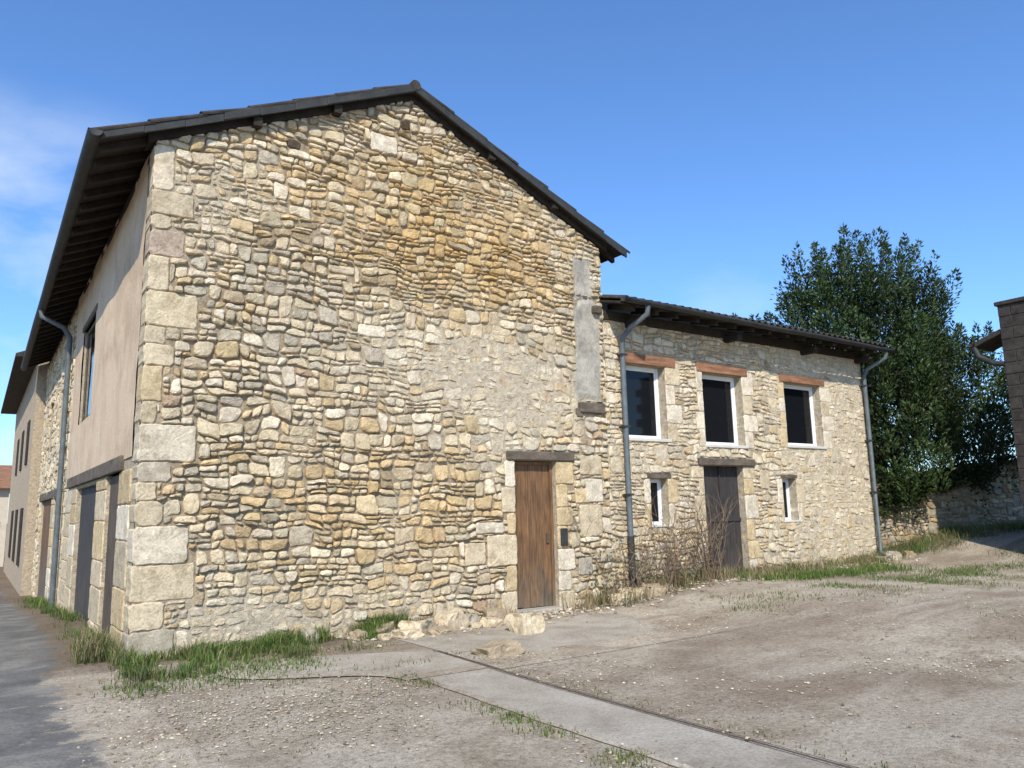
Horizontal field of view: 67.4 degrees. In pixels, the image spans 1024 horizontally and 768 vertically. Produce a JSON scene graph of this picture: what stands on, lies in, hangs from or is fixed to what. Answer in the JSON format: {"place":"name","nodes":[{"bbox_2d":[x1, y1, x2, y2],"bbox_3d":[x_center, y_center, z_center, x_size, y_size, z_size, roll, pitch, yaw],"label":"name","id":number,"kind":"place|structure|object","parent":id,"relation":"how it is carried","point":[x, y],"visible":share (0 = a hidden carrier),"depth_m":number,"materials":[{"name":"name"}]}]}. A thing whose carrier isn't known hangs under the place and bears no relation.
{"place":"outdoors","nodes":[
{"label":"outdoors","id":0,"kind":"place"},
{"bbox_2d":[0,563,200,767],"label":"asphalt road","id":1,"kind":"structure","parent":0,"point":[35,730],"depth_m":6.51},
{"bbox_2d":[0,526,1023,767],"bbox_3d":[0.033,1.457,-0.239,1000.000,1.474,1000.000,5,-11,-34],"label":"gravel ground","id":2,"kind":"structure","parent":0,"point":[467,738],"depth_m":6.76,"materials":[{"name":"grey gravel"}]},
{"bbox_2d":[0,489,9,566],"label":"walls","id":3,"kind":"structure","parent":2,"relation":"on","point":[4,497],"depth_m":37.95,"materials":[{"name":"beige paint"}]},
{"bbox_2d":[0,465,11,493],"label":"roof","id":4,"kind":"structure","parent":3,"relation":"on","point":[5,476],"depth_m":39.75,"materials":[{"name":"orange tile"}]},
{"bbox_2d":[3,361,49,595],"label":"walls","id":5,"kind":"structure","parent":2,"relation":"on","point":[24,488],"depth_m":23.49,"materials":[{"name":"beige paint"}]},
{"bbox_2d":[8,420,30,565],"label":"shutters","id":6,"kind":"object","parent":5,"relation":"attached to","point":[21,509],"visible":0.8,"depth_m":27.02,"materials":[{"name":"brown wood"}]},
{"bbox_2d":[1,349,83,413],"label":"roof","id":7,"kind":"structure","parent":5,"relation":"on","point":[19,380],"depth_m":28.14,"materials":[{"name":"tile"}]},
{"bbox_2d":[300,627,319,643],"bbox_3d":[-2.579,3.215,9.709,0.226,0.234,0.302,18,-8,-34],"label":"fieldstone","id":8,"kind":"object","parent":2,"relation":"on","point":[309,630],"visible":0.5,"depth_m":9.65,"materials":[{"name":"stone"}]},
{"bbox_2d":[21,80,629,658],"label":"stone barn","id":9,"kind":"structure","parent":2,"relation":"on","point":[337,364],"depth_m":11.11,"materials":[{"name":"beige stone"}]},
{"bbox_2d":[37,500,51,599],"bbox_3d":[-12.217,4.537,20.125,0.050,3.100,3.388,5,-11,-34],"label":"barn door","id":10,"kind":"structure","parent":9,"relation":"in","point":[47,504],"depth_m":20.47,"materials":[{"name":"brown wood"}]},
{"bbox_2d":[74,486,96,620],"bbox_3d":[-7.244,2.948,13.127,0.050,2.350,2.838,5,-11,-34],"label":"barn door","id":11,"kind":"structure","parent":9,"relation":"in","point":[84,558],"depth_m":13.36,"materials":[{"name":"grey wood"}]},
{"bbox_2d":[82,320,95,421],"bbox_3d":[-7.927,-0.245,14.487,0.050,1.880,1.900,5,-11,-34],"label":"west window frame","id":12,"kind":"structure","parent":9,"relation":"in","point":[92,327],"depth_m":15.15,"materials":[{"name":"white"}]},
{"bbox_2d":[83,325,95,419],"bbox_3d":[-7.927,-0.245,14.487,0.010,1.780,1.800,5,-11,-34],"label":"west window glass","id":13,"kind":"structure","parent":9,"relation":"in","point":[91,347],"depth_m":14.75,"materials":[{"name":"black"}]},
{"bbox_2d":[101,475,118,637],"bbox_3d":[-5.492,2.417,10.593,0.050,2.300,1.188,5,-11,-34],"label":"barn door","id":14,"kind":"structure","parent":9,"relation":"in","point":[111,539],"depth_m":10.74,"materials":[{"name":"grey wood"}]},
{"bbox_2d":[514,465,551,607],"bbox_3d":[0.324,2.448,12.438,0.714,2.265,0.043,5,-11,-34],"label":"plank door","id":15,"kind":"structure","parent":9,"relation":"in","point":[534,586],"depth_m":12.43,"materials":[{"name":"brown wood"}]},
{"bbox_2d":[348,629,368,639],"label":"fieldstone","id":16,"kind":"object","parent":2,"relation":"on","point":[359,633],"visible":0.77,"depth_m":9.85,"materials":[{"name":"stone"}]},
{"bbox_2d":[378,633,392,639],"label":"fieldstone","id":17,"kind":"object","parent":2,"relation":"on","point":[385,636],"visible":0.87,"depth_m":9.76,"materials":[{"name":"stone"}]},
{"bbox_2d":[376,621,395,633],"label":"fieldstone","id":18,"kind":"object","parent":2,"relation":"on","point":[389,627],"visible":0.49,"depth_m":10.15,"materials":[{"name":"stone"}]},
{"bbox_2d":[389,629,424,638],"bbox_3d":[-1.378,3.257,9.992,0.299,0.134,0.448,0,-13,-39],"label":"fieldstone","id":19,"kind":"object","parent":2,"relation":"on","point":[410,633],"visible":0.73,"depth_m":9.88,"materials":[{"name":"stone"}]},
{"bbox_2d":[398,620,437,634],"bbox_3d":[-1.265,3.278,10.261,0.372,0.242,0.615,-7,-19,17],"label":"fieldstone","id":20,"kind":"object","parent":2,"relation":"on","point":[424,626],"visible":0.62,"depth_m":10.08,"materials":[{"name":"stone"}]},
{"bbox_2d":[434,608,469,629],"bbox_3d":[-0.867,3.326,10.675,0.364,0.305,0.466,-11,-5,33],"label":"fieldstone","id":21,"kind":"object","parent":2,"relation":"on","point":[455,618],"visible":0.68,"depth_m":10.58,"materials":[{"name":"stone"}]},
{"bbox_2d":[465,613,479,623],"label":"fieldstone","id":22,"kind":"object","parent":2,"relation":"on","point":[472,618],"visible":0.27,"depth_m":10.97,"materials":[{"name":"stone"}]},
{"bbox_2d":[470,622,482,629],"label":"fieldstone","id":23,"kind":"object","parent":2,"relation":"on","point":[476,625],"visible":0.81,"depth_m":10.50,"materials":[{"name":"stone"}]},
{"bbox_2d":[479,617,503,626],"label":"fieldstone","id":24,"kind":"object","parent":2,"relation":"on","point":[490,621],"visible":0.77,"depth_m":10.74,"materials":[{"name":"stone"}]},
{"bbox_2d":[482,607,505,619],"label":"fieldstone","id":25,"kind":"object","parent":2,"relation":"on","point":[499,613],"visible":0.53,"depth_m":11.04,"materials":[{"name":"stone"}]},
{"bbox_2d":[470,639,525,658],"bbox_3d":[-0.164,2.992,8.613,0.522,0.170,0.400,-2,-11,-36],"label":"fieldstone","id":26,"kind":"object","parent":2,"relation":"on","point":[497,648],"visible":0.86,"depth_m":8.52,"materials":[{"name":"stone"}]},
{"bbox_2d":[504,612,544,634],"bbox_3d":[0.177,3.218,10.212,0.392,0.348,0.443,11,-26,-34],"label":"fieldstone","id":27,"kind":"object","parent":2,"relation":"on","point":[526,623],"visible":0.77,"depth_m":10.11,"materials":[{"name":"stone"}]},
{"bbox_2d":[606,594,626,604],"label":"fieldstone","id":28,"kind":"object","parent":2,"relation":"on","point":[618,597],"visible":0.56,"depth_m":12.45,"materials":[{"name":"stone"}]},
{"bbox_2d":[372,478,887,627],"bbox_3d":[3.163,2.663,14.025,12.588,2.408,2.060,5,-11,-34],"label":"bramble","id":29,"kind":"object","parent":2,"relation":"on","point":[701,554],"visible":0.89,"depth_m":13.45,"materials":[{"name":"brown plant"}]},
{"bbox_2d":[618,587,646,600],"bbox_3d":[2.025,3.522,12.786,0.448,0.252,0.344,-5,-5,32],"label":"fieldstone","id":30,"kind":"object","parent":2,"relation":"on","point":[630,590],"visible":0.39,"depth_m":12.71,"materials":[{"name":"stone"}]},
{"bbox_2d":[642,582,666,596],"bbox_3d":[2.374,3.486,12.901,0.409,0.243,0.319,11,-1,-8],"label":"fieldstone","id":31,"kind":"object","parent":2,"relation":"on","point":[661,590],"visible":0.59,"depth_m":12.78,"materials":[{"name":"stone"}]},
{"bbox_2d":[599,294,894,589],"bbox_3d":[3.607,1.032,18.103,8.575,7.254,6.770,5,-11,-34],"label":"stone annex","id":32,"kind":"object","parent":2,"relation":"on","point":[767,421],"visible":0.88,"depth_m":15.48,"materials":[{"name":"beige stone"}]},
{"bbox_2d":[626,370,656,435],"bbox_3d":[2.340,0.358,14.329,0.930,1.230,0.008,5,-11,-34],"label":"window glass","id":33,"kind":"structure","parent":32,"relation":"in","point":[640,385],"depth_m":14.38,"materials":[{"name":"black glass"}]},
{"bbox_2d":[626,365,660,438],"bbox_3d":[2.341,0.358,14.326,1.080,1.380,0.070,5,-11,-34],"label":"window frame","id":34,"kind":"structure","parent":32,"relation":"in","point":[631,368],"depth_m":14.54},
{"bbox_2d":[650,483,658,521],"bbox_3d":[2.578,2.181,14.168,0.330,0.730,0.008,5,-11,-34],"label":"window glass","id":35,"kind":"structure","parent":32,"relation":"in","point":[653,485],"depth_m":14.21,"materials":[{"name":"black glass"}]},
{"bbox_2d":[650,479,662,524],"bbox_3d":[2.580,2.181,14.166,0.440,0.840,0.070,5,-11,-34],"label":"window frame","id":36,"kind":"structure","parent":32,"relation":"in","point":[657,481],"depth_m":14.24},
{"bbox_2d":[702,379,733,442],"bbox_3d":[4.124,0.548,15.549,1.030,1.290,0.008,5,-11,-34],"label":"window glass","id":37,"kind":"structure","parent":32,"relation":"in","point":[716,394],"depth_m":15.58,"materials":[{"name":"black glass"}]},
{"bbox_2d":[702,374,737,444],"bbox_3d":[4.126,0.547,15.547,1.180,1.440,0.070,5,-11,-34],"label":"window frame","id":38,"kind":"structure","parent":32,"relation":"in","point":[709,377],"depth_m":15.78,"materials":[{"name":"white wood"}]},
{"bbox_2d":[703,466,743,572],"bbox_3d":[4.094,2.662,15.086,1.154,2.079,0.043,5,-11,-34],"label":"plank door","id":39,"kind":"structure","parent":32,"relation":"in","point":[728,475],"depth_m":15.16,"materials":[{"name":"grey wood"}]},
{"bbox_2d":[782,482,787,517],"bbox_3d":[5.743,2.465,16.342,0.350,0.770,0.008,5,-11,-34],"label":"window glass","id":40,"kind":"structure","parent":32,"relation":"in","point":[783,483],"depth_m":16.40,"materials":[{"name":"black glass"}]},
{"bbox_2d":[782,479,790,519],"bbox_3d":[5.744,2.465,16.340,0.460,0.880,0.070,5,-11,-34],"label":"window frame","id":41,"kind":"structure","parent":32,"relation":"in","point":[783,480],"depth_m":16.42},
{"bbox_2d":[784,388,812,443],"bbox_3d":[6.294,0.713,17.044,1.150,1.230,0.008,5,-11,-34],"label":"window glass","id":42,"kind":"structure","parent":32,"relation":"in","point":[797,404],"depth_m":17.10,"materials":[{"name":"black glass"}]},
{"bbox_2d":[783,384,816,445],"bbox_3d":[6.295,0.713,17.042,1.300,1.380,0.070,5,-11,-34],"label":"window frame","id":43,"kind":"structure","parent":32,"relation":"in","point":[787,386],"depth_m":17.31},
{"bbox_2d":[732,223,1018,506],"bbox_3d":[10.360,-0.163,20.662,8.198,8.477,5.624,-1,-9,0],"label":"laurel tree","id":44,"kind":"object","parent":2,"relation":"on","point":[912,379],"visible":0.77,"depth_m":19.70,"materials":[{"name":"green plant"}]},
{"bbox_2d":[885,551,901,560],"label":"fieldstone","id":45,"kind":"object","parent":2,"relation":"on","point":[890,555],"visible":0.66,"depth_m":17.03,"materials":[{"name":"stone"}]},
{"bbox_2d":[903,551,916,557],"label":"fieldstone","id":46,"kind":"object","parent":2,"relation":"on","point":[912,553],"visible":0.81,"depth_m":17.08,"materials":[{"name":"stone"}]},
{"bbox_2d":[876,461,1023,545],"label":"stone wall","id":47,"kind":"structure","parent":2,"relation":"on","point":[969,496],"depth_m":19.51,"materials":[{"name":"beige stone"}]},
{"bbox_2d":[872,454,1019,531],"bbox_3d":[11.707,2.719,19.492,7.613,2.416,0.482,2,-10,-19],"label":"ivy","id":48,"kind":"object","parent":47,"relation":"attached to","point":[884,488],"visible":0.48,"depth_m":19.10,"materials":[{"name":"green plant"}]},
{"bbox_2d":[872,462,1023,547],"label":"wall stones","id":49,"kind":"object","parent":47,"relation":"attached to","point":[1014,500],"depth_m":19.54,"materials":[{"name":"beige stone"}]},
{"bbox_2d":[967,296,1023,511],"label":"concrete block shed","id":50,"kind":"structure","parent":2,"relation":"on","point":[1008,336],"depth_m":16.23,"materials":[{"name":"concrete"}]},
{"bbox_2d":[0,0,1023,520],"label":"sky","id":51,"kind":"structure","parent":0,"point":[706,139],"materials":[{"name":"blue"}]},
{"bbox_2d":[14,517,1023,767],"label":"grass","id":52,"kind":"structure","parent":0,"point":[286,645],"depth_m":9.44,"materials":[{"name":"green plant"}]},
{"bbox_2d":[208,604,857,767],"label":"concrete path","id":53,"kind":"structure","parent":0,"point":[609,723],"depth_m":7.55,"materials":[{"name":"grey concrete"}]},
{"bbox_2d":[428,625,456,635],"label":"fieldstone","id":54,"kind":"object","parent":53,"relation":"on","point":[440,630],"visible":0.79,"depth_m":10.06,"materials":[{"name":"stone"}]}
]}

